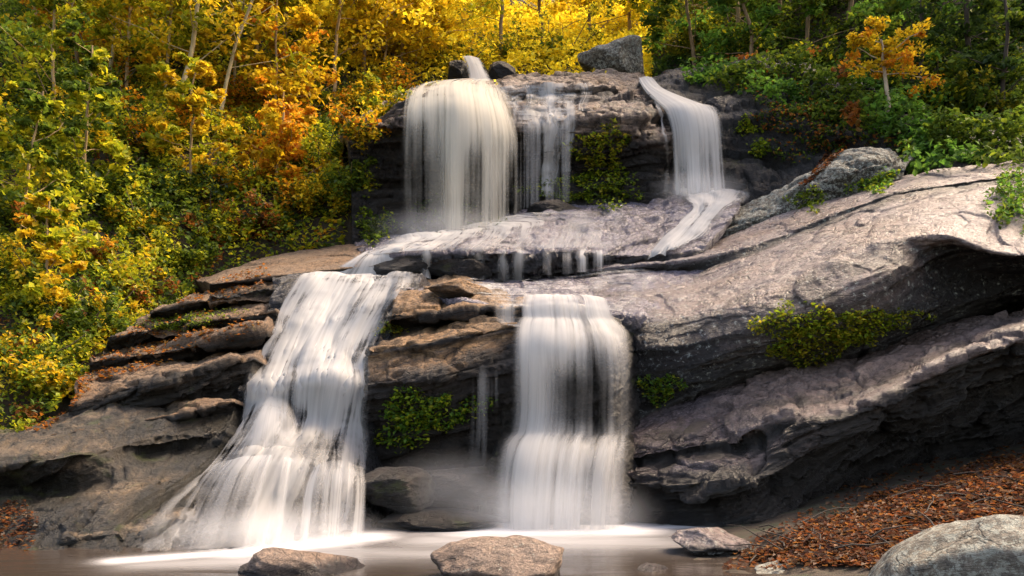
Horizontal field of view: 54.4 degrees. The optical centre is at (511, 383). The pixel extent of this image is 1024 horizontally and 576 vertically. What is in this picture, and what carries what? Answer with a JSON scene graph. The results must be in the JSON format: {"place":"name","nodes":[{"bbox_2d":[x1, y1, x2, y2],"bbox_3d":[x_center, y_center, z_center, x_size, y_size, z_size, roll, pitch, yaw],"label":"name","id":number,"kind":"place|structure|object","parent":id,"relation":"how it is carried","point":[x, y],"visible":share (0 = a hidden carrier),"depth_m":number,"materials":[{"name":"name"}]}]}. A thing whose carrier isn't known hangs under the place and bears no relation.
{"place":"outdoors","nodes":[
{"label":"outdoors","id":0,"kind":"place"},
{"bbox_2d":[0,522,766,575],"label":"water","id":1,"kind":"structure","parent":0,"point":[627,548],"depth_m":9.29,"materials":[{"name":"liquid"}]},
{"bbox_2d":[238,547,364,575],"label":"boulder","id":2,"kind":"object","parent":1,"relation":"in","point":[273,561],"visible":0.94,"depth_m":8.36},
{"bbox_2d":[376,508,503,531],"bbox_3d":[-0.805,1.554,11.176,1.448,0.259,0.869,0,0,0],"label":"boulder","id":3,"kind":"object","parent":1,"relation":"in","point":[441,520],"visible":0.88,"depth_m":10.93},
{"bbox_2d":[352,466,435,512],"bbox_3d":[-1.319,1.200,11.507,0.863,0.521,1.105,0,0,30],"label":"boulder","id":4,"kind":"object","parent":3,"relation":"on","point":[406,489],"visible":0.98,"depth_m":11.12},
{"bbox_2d":[425,466,502,507],"bbox_3d":[-0.590,1.238,11.827,1.086,0.508,0.940,0,0,0],"label":"boulder","id":5,"kind":"object","parent":3,"relation":"on","point":[466,487],"visible":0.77,"depth_m":11.47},
{"bbox_2d":[430,535,563,575],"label":"boulder","id":6,"kind":"object","parent":1,"relation":"in","point":[515,555],"visible":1,"depth_m":7.92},
{"bbox_2d":[509,294,620,529],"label":"waterfall","id":7,"kind":"structure","parent":1,"relation":"on","point":[561,329],"depth_m":11.62,"materials":[{"name":"liquid"}]},
{"bbox_2d":[671,527,750,555],"bbox_3d":[1.897,1.530,9.473,0.745,0.342,0.638,0,0,0],"label":"boulder","id":8,"kind":"object","parent":1,"relation":"in","point":[700,541],"visible":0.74,"depth_m":9.30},
{"bbox_2d":[339,68,677,243],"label":"cliff","id":9,"kind":"structure","parent":0,"point":[407,156],"depth_m":19.43,"materials":[{"name":"stone"}]},
{"bbox_2d":[321,154,381,197],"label":"shrub","id":10,"kind":"object","parent":9,"relation":"on","point":[347,182],"visible":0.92,"depth_m":19.20,"materials":[{"name":"green plant"}]},
{"bbox_2d":[325,100,407,154],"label":"shrub","id":11,"kind":"object","parent":9,"relation":"on","point":[354,126],"visible":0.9,"depth_m":18.90,"materials":[{"name":"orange plant"}]},
{"bbox_2d":[354,68,414,117],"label":"shrub","id":12,"kind":"object","parent":9,"relation":"on","point":[373,96],"visible":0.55,"depth_m":19.66,"materials":[{"name":"yellow plant"}]},
{"bbox_2d":[541,82,555,196],"bbox_3d":[0.720,-5.066,20.256,0.497,2.833,2.191,0,0,2],"label":"trickle","id":13,"kind":"object","parent":9,"relation":"on","point":[549,136],"visible":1,"depth_m":19.45,"materials":[{"name":"liquid"}]},
{"bbox_2d":[512,160,645,211],"bbox_3d":[1.429,-3.757,19.351,2.428,1.285,1.582,0,0,37],"label":"moss","id":14,"kind":"object","parent":9,"relation":"attached to","point":[588,197],"visible":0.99,"depth_m":19.39,"materials":[{"name":"green plant"}]},
{"bbox_2d":[562,118,631,195],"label":"fern clump","id":15,"kind":"object","parent":9,"relation":"attached to","point":[601,156],"visible":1,"depth_m":19.25,"materials":[{"name":"green plant"}]},
{"bbox_2d":[0,0,1022,460],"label":"terrain","id":16,"kind":"structure","parent":0,"point":[66,400],"depth_m":19.63,"materials":[{"name":"plant"}]},
{"bbox_2d":[0,219,86,286],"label":"shrub","id":17,"kind":"object","parent":16,"relation":"on","point":[15,245],"visible":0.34,"depth_m":15.35,"materials":[{"name":"yellow plant"}]},
{"bbox_2d":[0,349,89,401],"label":"shrub","id":18,"kind":"object","parent":16,"relation":"on","point":[55,376],"visible":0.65,"depth_m":13.48,"materials":[{"name":"yellow plant"}]},
{"bbox_2d":[0,81,94,231],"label":"autumn tree","id":19,"kind":"object","parent":16,"relation":"on","point":[34,153],"visible":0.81,"depth_m":16.61,"materials":[{"name":"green plant"}]},
{"bbox_2d":[0,305,94,373],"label":"shrub","id":20,"kind":"object","parent":16,"relation":"on","point":[44,323],"visible":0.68,"depth_m":14.12,"materials":[{"name":"yellow plant"}]},
{"bbox_2d":[0,191,101,313],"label":"autumn tree","id":21,"kind":"object","parent":16,"relation":"on","point":[60,251],"visible":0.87,"depth_m":14.86,"materials":[{"name":"yellow plant"}]},
{"bbox_2d":[0,0,107,121],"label":"autumn tree","id":22,"kind":"object","parent":16,"relation":"on","point":[26,35],"visible":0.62,"depth_m":19.73,"materials":[{"name":"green plant"}]},
{"bbox_2d":[0,167,108,227],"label":"shrub","id":23,"kind":"object","parent":16,"relation":"on","point":[93,190],"visible":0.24,"depth_m":17.05,"materials":[{"name":"green plant"}]},
{"bbox_2d":[0,240,116,333],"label":"shrub","id":24,"kind":"object","parent":16,"relation":"on","point":[107,284],"visible":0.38,"depth_m":14.77,"materials":[{"name":"green plant"}]},
{"bbox_2d":[0,31,128,103],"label":"shrub","id":25,"kind":"object","parent":16,"relation":"on","point":[9,66],"visible":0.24,"depth_m":20.41,"materials":[{"name":"green plant"}]},
{"bbox_2d":[10,200,128,275],"bbox_3d":[-7.473,-2.385,16.805,1.956,1.176,1.271,0,0,-37],"label":"shrub","id":26,"kind":"object","parent":16,"relation":"on","point":[114,243],"visible":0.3,"depth_m":16.72,"materials":[{"name":"green plant"}]},
{"bbox_2d":[38,19,139,191],"bbox_3d":[-7.793,-4.760,18.330,1.765,3.538,2.360,0,0,0],"label":"autumn tree","id":27,"kind":"object","parent":16,"relation":"on","point":[102,95],"visible":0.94,"depth_m":17.92,"materials":[{"name":"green plant"}]},
{"bbox_2d":[42,288,142,345],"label":"shrub","id":28,"kind":"object","parent":16,"relation":"on","point":[121,324],"visible":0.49,"depth_m":14.79,"materials":[{"name":"green plant"}]},
{"bbox_2d":[58,143,157,219],"bbox_3d":[-7.572,-3.611,18.411,1.549,1.366,1.842,0,0,43],"label":"shrub","id":29,"kind":"object","parent":16,"relation":"on","point":[81,171],"visible":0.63,"depth_m":18.23,"materials":[{"name":"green plant"}]},
{"bbox_2d":[54,18,179,98],"bbox_3d":[-8.908,-7.078,22.093,2.197,2.280,2.631,0,0,-43],"label":"shrub","id":30,"kind":"object","parent":16,"relation":"on","point":[125,52],"visible":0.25,"depth_m":21.90,"materials":[{"name":"green plant"}]},
{"bbox_2d":[0,400,241,551],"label":"rock","id":31,"kind":"object","parent":16,"relation":"on","point":[115,469],"visible":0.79,"depth_m":11.13,"materials":[{"name":"stone"}]},
{"bbox_2d":[58,507,198,546],"bbox_3d":[-4.199,1.908,10.811,1.834,1.215,2.422,0,0,0],"label":"rock ledge","id":32,"kind":"object","parent":31,"relation":"on","point":[156,523],"visible":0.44,"depth_m":10.03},
{"bbox_2d":[25,263,270,430],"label":"leaf litter","id":33,"kind":"object","parent":31,"relation":"on","point":[123,371],"visible":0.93,"depth_m":13.60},
{"bbox_2d":[68,0,193,91],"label":"autumn tree","id":34,"kind":"object","parent":16,"relation":"on","point":[103,15],"visible":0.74,"depth_m":21.66,"materials":[{"name":"yellow plant"}]},
{"bbox_2d":[87,260,180,312],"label":"shrub","id":35,"kind":"object","parent":16,"relation":"on","point":[145,286],"visible":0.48,"depth_m":16.76,"materials":[{"name":"green plant"}]},
{"bbox_2d":[28,398,245,435],"bbox_3d":[-6.710,1.183,12.407,6.908,2.025,2.446,0,0,-5],"label":"rock ledge","id":36,"kind":"object","parent":16,"relation":"on","point":[200,407],"visible":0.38,"depth_m":12.15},
{"bbox_2d":[68,348,268,415],"bbox_3d":[-4.598,0.391,13.666,2.846,1.825,2.701,0,0,0],"label":"rock ledge","id":37,"kind":"object","parent":36,"relation":"on","point":[225,374],"visible":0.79,"depth_m":12.61,"materials":[{"name":"stone"}]},
{"bbox_2d":[89,316,274,372],"bbox_3d":[-4.603,-0.281,14.412,2.873,1.318,2.246,0,0,0],"label":"rock ledge","id":38,"kind":"object","parent":37,"relation":"on","point":[250,337],"visible":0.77,"depth_m":13.56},
{"bbox_2d":[106,302,279,351],"bbox_3d":[-4.569,-0.654,15.078,2.783,1.281,2.465,0,0,0],"label":"rock ledge","id":39,"kind":"object","parent":38,"relation":"on","point":[256,311],"visible":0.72,"depth_m":14.18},
{"bbox_2d":[149,281,279,318],"bbox_3d":[-4.390,-1.175,15.953,2.510,1.147,2.749,0,0,0],"label":"rock ledge","id":40,"kind":"object","parent":39,"relation":"on","point":[259,293],"visible":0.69,"depth_m":14.79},
{"bbox_2d":[195,244,371,293],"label":"flat tan slab","id":41,"kind":"structure","parent":40,"relation":"on","point":[333,258],"depth_m":16.36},
{"bbox_2d":[100,191,180,242],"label":"shrub","id":42,"kind":"object","parent":16,"relation":"on","point":[109,201],"visible":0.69,"depth_m":18.15,"materials":[{"name":"green plant"}]},
{"bbox_2d":[90,0,203,82],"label":"birch tree","id":43,"kind":"object","parent":16,"relation":"on","point":[145,24],"visible":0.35,"depth_m":22.22,"materials":[{"name":"yellow plant"}]},
{"bbox_2d":[92,83,206,152],"bbox_3d":[-7.447,-5.313,20.277,2.456,1.461,1.901,0,0,0],"label":"shrub","id":44,"kind":"object","parent":16,"relation":"on","point":[177,111],"visible":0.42,"depth_m":19.94,"materials":[{"name":"green plant"}]},
{"bbox_2d":[115,225,221,275],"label":"shrub","id":45,"kind":"object","parent":16,"relation":"on","point":[202,254],"visible":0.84,"depth_m":18.09,"materials":[{"name":"green plant"}]},
{"bbox_2d":[140,51,245,176],"bbox_3d":[-6.288,-5.096,20.087,2.492,2.964,1.638,0,0,-45],"label":"autumn tree","id":46,"kind":"object","parent":16,"relation":"on","point":[177,95],"visible":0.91,"depth_m":19.74,"materials":[{"name":"yellow plant"}]},
{"bbox_2d":[147,152,240,209],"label":"shrub","id":47,"kind":"object","parent":16,"relation":"on","point":[186,182],"visible":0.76,"depth_m":19.48,"materials":[{"name":"green plant"}]},
{"bbox_2d":[97,0,292,81],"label":"birch tree","id":48,"kind":"object","parent":16,"relation":"on","point":[257,8],"visible":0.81,"depth_m":21.54,"materials":[{"name":"yellow plant"}]},
{"bbox_2d":[147,99,255,145],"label":"shrub","id":49,"kind":"object","parent":16,"relation":"on","point":[248,120],"visible":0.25,"depth_m":21.27,"materials":[{"name":"yellow plant"}]},
{"bbox_2d":[183,187,255,243],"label":"shrub","id":50,"kind":"object","parent":16,"relation":"on","point":[224,207],"visible":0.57,"depth_m":19.12,"materials":[{"name":"green plant"}]},
{"bbox_2d":[159,0,313,84],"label":"birch tree","id":51,"kind":"object","parent":16,"relation":"on","point":[280,29],"visible":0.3,"depth_m":23.87,"materials":[{"name":"yellow plant"}]},
{"bbox_2d":[195,42,291,110],"bbox_3d":[-6.271,-7.091,23.591,2.118,1.776,2.035,0,0,0],"label":"shrub","id":52,"kind":"object","parent":16,"relation":"on","point":[246,93],"visible":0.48,"depth_m":23.17,"materials":[{"name":"orange plant"}]},
{"bbox_2d":[0,0,513,429],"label":"undergrowth","id":53,"kind":"object","parent":16,"relation":"on","point":[40,172],"visible":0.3,"depth_m":19.12,"materials":[{"name":"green plant"}]},
{"bbox_2d":[167,0,349,126],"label":"birch tree","id":54,"kind":"object","parent":16,"relation":"on","point":[300,72],"visible":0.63,"depth_m":22.40,"materials":[{"name":"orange plant"}]},
{"bbox_2d":[223,187,303,240],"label":"shrub","id":55,"kind":"object","parent":16,"relation":"on","point":[264,216],"visible":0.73,"depth_m":19.35,"materials":[{"name":"green plant"}]},
{"bbox_2d":[197,0,340,109],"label":"autumn tree","id":56,"kind":"object","parent":16,"relation":"on","point":[263,30],"visible":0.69,"depth_m":22.99,"materials":[{"name":"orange plant"}]},
{"bbox_2d":[136,273,430,549],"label":"waterfall","id":57,"kind":"structure","parent":16,"relation":"on","point":[224,506],"depth_m":11.32,"materials":[{"name":"liquid"}]},
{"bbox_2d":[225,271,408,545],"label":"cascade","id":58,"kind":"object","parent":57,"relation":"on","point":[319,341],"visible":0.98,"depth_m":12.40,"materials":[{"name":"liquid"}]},
{"bbox_2d":[303,464,360,538],"bbox_3d":[-1.902,1.229,10.595,0.814,0.774,1.199,0,0,0],"label":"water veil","id":59,"kind":"object","parent":58,"relation":"on","point":[309,492],"visible":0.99,"depth_m":10.54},
{"bbox_2d":[232,74,334,199],"bbox_3d":[-4.732,-4.848,20.280,2.154,2.775,1.908,0,0,17],"label":"autumn tree","id":60,"kind":"object","parent":16,"relation":"on","point":[283,146],"visible":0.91,"depth_m":20.12,"materials":[{"name":"orange plant"}]},
{"bbox_2d":[268,166,324,220],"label":"shrub","id":61,"kind":"object","parent":16,"relation":"on","point":[309,200],"visible":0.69,"depth_m":19.73,"materials":[{"name":"green plant"}]},
{"bbox_2d":[280,113,349,173],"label":"shrub","id":62,"kind":"object","parent":16,"relation":"on","point":[321,134],"visible":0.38,"depth_m":20.89,"materials":[{"name":"green plant"}]},
{"bbox_2d":[303,169,372,215],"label":"shrub","id":63,"kind":"object","parent":16,"relation":"on","point":[327,193],"visible":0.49,"depth_m":19.49,"materials":[{"name":"green plant"}]},
{"bbox_2d":[298,0,430,104],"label":"autumn tree","id":64,"kind":"object","parent":16,"relation":"on","point":[359,24],"visible":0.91,"depth_m":24.99,"materials":[{"name":"yellow plant"}]},
{"bbox_2d":[291,0,447,79],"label":"autumn tree","id":65,"kind":"object","parent":16,"relation":"on","point":[422,25],"visible":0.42,"depth_m":26.16,"materials":[{"name":"yellow plant"}]},
{"bbox_2d":[344,0,444,63],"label":"birch tree","id":66,"kind":"object","parent":16,"relation":"on","point":[401,35],"visible":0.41,"depth_m":26.44,"materials":[{"name":"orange plant"}]},
{"bbox_2d":[362,56,426,94],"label":"shrub","id":67,"kind":"object","parent":16,"relation":"on","point":[387,78],"visible":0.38,"depth_m":25.56,"materials":[{"name":"yellow plant"}]},
{"bbox_2d":[373,0,473,67],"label":"birch tree","id":68,"kind":"object","parent":16,"relation":"on","point":[440,8],"visible":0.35,"depth_m":26.96,"materials":[{"name":"yellow plant"}]},
{"bbox_2d":[363,275,526,513],"bbox_3d":[-0.870,0.360,14.218,2.353,4.137,4.654,0,0,0],"label":"central outcrop","id":69,"kind":"object","parent":16,"relation":"on","point":[460,351],"visible":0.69,"depth_m":12.42,"materials":[{"name":"stone"}]},
{"bbox_2d":[373,384,498,453],"bbox_3d":[-1.038,0.430,12.207,1.760,0.885,0.627,0,0,19],"label":"fern clump","id":70,"kind":"object","parent":69,"relation":"on","point":[425,421],"visible":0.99,"depth_m":12.20,"materials":[{"name":"green plant"}]},
{"bbox_2d":[427,278,492,298],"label":"boulder","id":71,"kind":"object","parent":69,"relation":"on","point":[454,288],"visible":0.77,"depth_m":13.57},
{"bbox_2d":[420,21,513,72],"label":"shrub","id":72,"kind":"object","parent":16,"relation":"on","point":[461,47],"visible":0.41,"depth_m":27.26,"materials":[{"name":"yellow plant"}]},
{"bbox_2d":[479,12,550,61],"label":"shrub","id":73,"kind":"object","parent":16,"relation":"on","point":[522,35],"visible":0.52,"depth_m":28.27,"materials":[{"name":"yellow plant"}]},
{"bbox_2d":[461,0,589,56],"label":"autumn tree","id":74,"kind":"object","parent":16,"relation":"on","point":[493,11],"visible":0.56,"depth_m":29.40,"materials":[{"name":"yellow plant"}]},
{"bbox_2d":[354,194,739,281],"bbox_3d":[0.696,-2.522,18.044,7.836,2.670,5.403,0,0,0],"label":"shelf","id":75,"kind":"object","parent":16,"relation":"on","point":[551,246],"visible":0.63,"depth_m":16.66,"materials":[{"name":"stone"}]},
{"bbox_2d":[408,78,511,229],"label":"waterfall","id":76,"kind":"structure","parent":75,"relation":"on","point":[458,115],"depth_m":18.43,"materials":[{"name":"liquid"}]},
{"bbox_2d":[370,212,573,254],"bbox_3d":[-0.211,-2.553,17.092,4.979,1.291,3.495,0,0,0],"label":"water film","id":77,"kind":"object","parent":75,"relation":"on","point":[503,226],"visible":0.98,"depth_m":17.19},
{"bbox_2d":[407,270,703,332],"bbox_3d":[1.169,-1.224,15.358,6.235,2.074,5.059,0,0,-13],"label":"shelf","id":78,"kind":"object","parent":16,"relation":"on","point":[629,313],"visible":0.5,"depth_m":14.64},
{"bbox_2d":[373,256,427,280],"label":"boulder","id":79,"kind":"object","parent":78,"relation":"on","point":[410,265],"visible":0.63,"depth_m":15.39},
{"bbox_2d":[428,258,491,281],"bbox_3d":[-0.846,-1.788,15.561,1.088,0.437,0.528,0,0,0],"label":"boulder","id":80,"kind":"object","parent":78,"relation":"on","point":[475,270],"visible":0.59,"depth_m":15.40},
{"bbox_2d":[478,316,640,524],"bbox_3d":[0.704,0.679,12.999,2.316,3.341,3.453,0,0,0],"label":"central fall rock","id":81,"kind":"object","parent":16,"relation":"on","point":[593,399],"visible":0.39,"depth_m":12.11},
{"bbox_2d":[529,0,617,64],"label":"shrub","id":82,"kind":"object","parent":16,"relation":"on","point":[597,33],"visible":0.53,"depth_m":27.93,"materials":[{"name":"yellow plant"}]},
{"bbox_2d":[577,35,643,73],"bbox_3d":[2.579,-8.403,25.910,1.688,1.300,1.719,0,0,11],"label":"boulder","id":83,"kind":"object","parent":16,"relation":"on","point":[624,54],"visible":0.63,"depth_m":25.35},
{"bbox_2d":[628,0,727,68],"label":"leafy tree","id":84,"kind":"object","parent":16,"relation":"on","point":[657,33],"visible":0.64,"depth_m":26.60,"materials":[{"name":"green plant"}]},
{"bbox_2d":[703,12,791,56],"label":"shrub","id":85,"kind":"object","parent":16,"relation":"on","point":[741,41],"visible":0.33,"depth_m":25.28,"materials":[{"name":"green plant"}]},
{"bbox_2d":[697,0,816,63],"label":"leafy tree","id":86,"kind":"object","parent":16,"relation":"on","point":[772,12],"visible":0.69,"depth_m":24.73,"materials":[{"name":"green plant"}]},
{"bbox_2d":[510,0,1023,174],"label":"undergrowth","id":87,"kind":"object","parent":16,"relation":"on","point":[659,65],"visible":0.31,"depth_m":26.94,"materials":[{"name":"green plant"}]},
{"bbox_2d":[574,160,1023,418],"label":"great slab","id":88,"kind":"structure","parent":16,"relation":"on","point":[942,247],"depth_m":12.82,"materials":[{"name":"stone"}]},
{"bbox_2d":[647,188,737,259],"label":"cascade","id":89,"kind":"object","parent":88,"relation":"on","point":[683,231],"visible":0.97,"depth_m":17.22,"materials":[{"name":"liquid"}]},
{"bbox_2d":[982,162,1023,236],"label":"fern clump","id":90,"kind":"object","parent":88,"relation":"on","point":[1012,204],"visible":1,"depth_m":13.12,"materials":[{"name":"green plant"}]},
{"bbox_2d":[708,0,919,56],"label":"leafy tree","id":91,"kind":"object","parent":16,"relation":"on","point":[812,7],"visible":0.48,"depth_m":24.06,"materials":[{"name":"green plant"}]},
{"bbox_2d":[721,147,914,238],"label":"lichen ridge","id":92,"kind":"structure","parent":16,"relation":"on","point":[848,167],"depth_m":16.79,"materials":[{"name":"stone"}]},
{"bbox_2d":[627,308,1023,526],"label":"slab","id":93,"kind":"structure","parent":16,"relation":"on","point":[763,446],"depth_m":11.57,"materials":[{"name":"stone"}]},
{"bbox_2d":[746,299,936,368],"bbox_3d":[4.118,-0.617,12.622,2.565,0.879,1.260,0,0,-23],"label":"plant cushion","id":94,"kind":"object","parent":93,"relation":"on","point":[838,338],"visible":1,"depth_m":12.23,"materials":[{"name":"green plant"}]},
{"bbox_2d":[677,43,1023,175],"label":"undergrowth","id":95,"kind":"object","parent":16,"relation":"on","point":[931,127],"visible":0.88,"depth_m":18.61,"materials":[{"name":"green plant"}]},
{"bbox_2d":[850,0,988,87],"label":"leafy tree","id":96,"kind":"object","parent":16,"relation":"on","point":[891,7],"visible":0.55,"depth_m":20.63,"materials":[{"name":"green plant"}]},
{"bbox_2d":[908,47,987,117],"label":"shrub","id":97,"kind":"object","parent":16,"relation":"on","point":[937,99],"visible":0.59,"depth_m":19.52,"materials":[{"name":"green plant"}]},
{"bbox_2d":[877,0,1019,50],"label":"leafy tree","id":98,"kind":"object","parent":16,"relation":"on","point":[990,18],"visible":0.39,"depth_m":20.86,"materials":[{"name":"green plant"}]},
{"bbox_2d":[905,0,1023,73],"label":"leafy tree","id":99,"kind":"object","parent":16,"relation":"on","point":[973,28],"visible":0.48,"depth_m":20.56,"materials":[{"name":"green plant"}]},
{"bbox_2d":[908,22,1023,89],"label":"shrub","id":100,"kind":"object","parent":16,"relation":"on","point":[939,64],"visible":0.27,"depth_m":20.33,"materials":[{"name":"green plant"}]},
{"bbox_2d":[940,0,1023,112],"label":"leafy tree","id":101,"kind":"object","parent":16,"relation":"on","point":[1014,12],"visible":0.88,"depth_m":19.36,"materials":[{"name":"green plant"}]},
{"bbox_2d":[954,64,1023,117],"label":"shrub","id":102,"kind":"object","parent":16,"relation":"on","point":[1014,97],"visible":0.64,"depth_m":19.18,"materials":[{"name":"green plant"}]},
{"bbox_2d":[638,54,1023,205],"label":"fall cliff","id":103,"kind":"structure","parent":0,"point":[746,175],"depth_m":19.87,"materials":[{"name":"stone"}]},
{"bbox_2d":[639,76,721,195],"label":"waterfall","id":104,"kind":"structure","parent":103,"relation":"on","point":[696,135],"depth_m":19.31,"materials":[{"name":"liquid"}]},
{"bbox_2d":[737,70,902,162],"bbox_3d":[5.819,-5.430,19.535,1.407,2.471,3.946,0,0,-28],"label":"creeper","id":105,"kind":"object","parent":103,"relation":"attached to","point":[827,144],"visible":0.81,"depth_m":19.53,"materials":[{"name":"green plant"}]},
{"bbox_2d":[838,14,945,114],"bbox_3d":[7.275,-5.895,18.872,1.906,1.732,1.763,0,0,0],"label":"maple tree","id":106,"kind":"object","parent":103,"relation":"on","point":[883,52],"visible":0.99,"depth_m":18.82,"materials":[{"name":"orange plant"}]},
{"bbox_2d":[694,443,1023,575],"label":"ground","id":107,"kind":"structure","parent":0,"point":[776,521],"depth_m":10.79,"materials":[{"name":"soil"}]},
{"bbox_2d":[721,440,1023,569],"bbox_3d":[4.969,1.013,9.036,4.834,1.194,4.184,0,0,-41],"label":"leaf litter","id":108,"kind":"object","parent":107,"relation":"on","point":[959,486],"visible":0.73,"depth_m":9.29,"materials":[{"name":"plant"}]},
{"bbox_2d":[723,469,1023,564],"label":"twigs","id":109,"kind":"object","parent":107,"relation":"on","point":[877,532],"visible":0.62,"depth_m":9.21,"materials":[{"name":"wood"}]},
{"bbox_2d":[868,514,1023,575],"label":"boulder","id":110,"kind":"object","parent":107,"relation":"on","point":[991,545],"visible":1,"depth_m":6.28,"materials":[{"name":"stone"}]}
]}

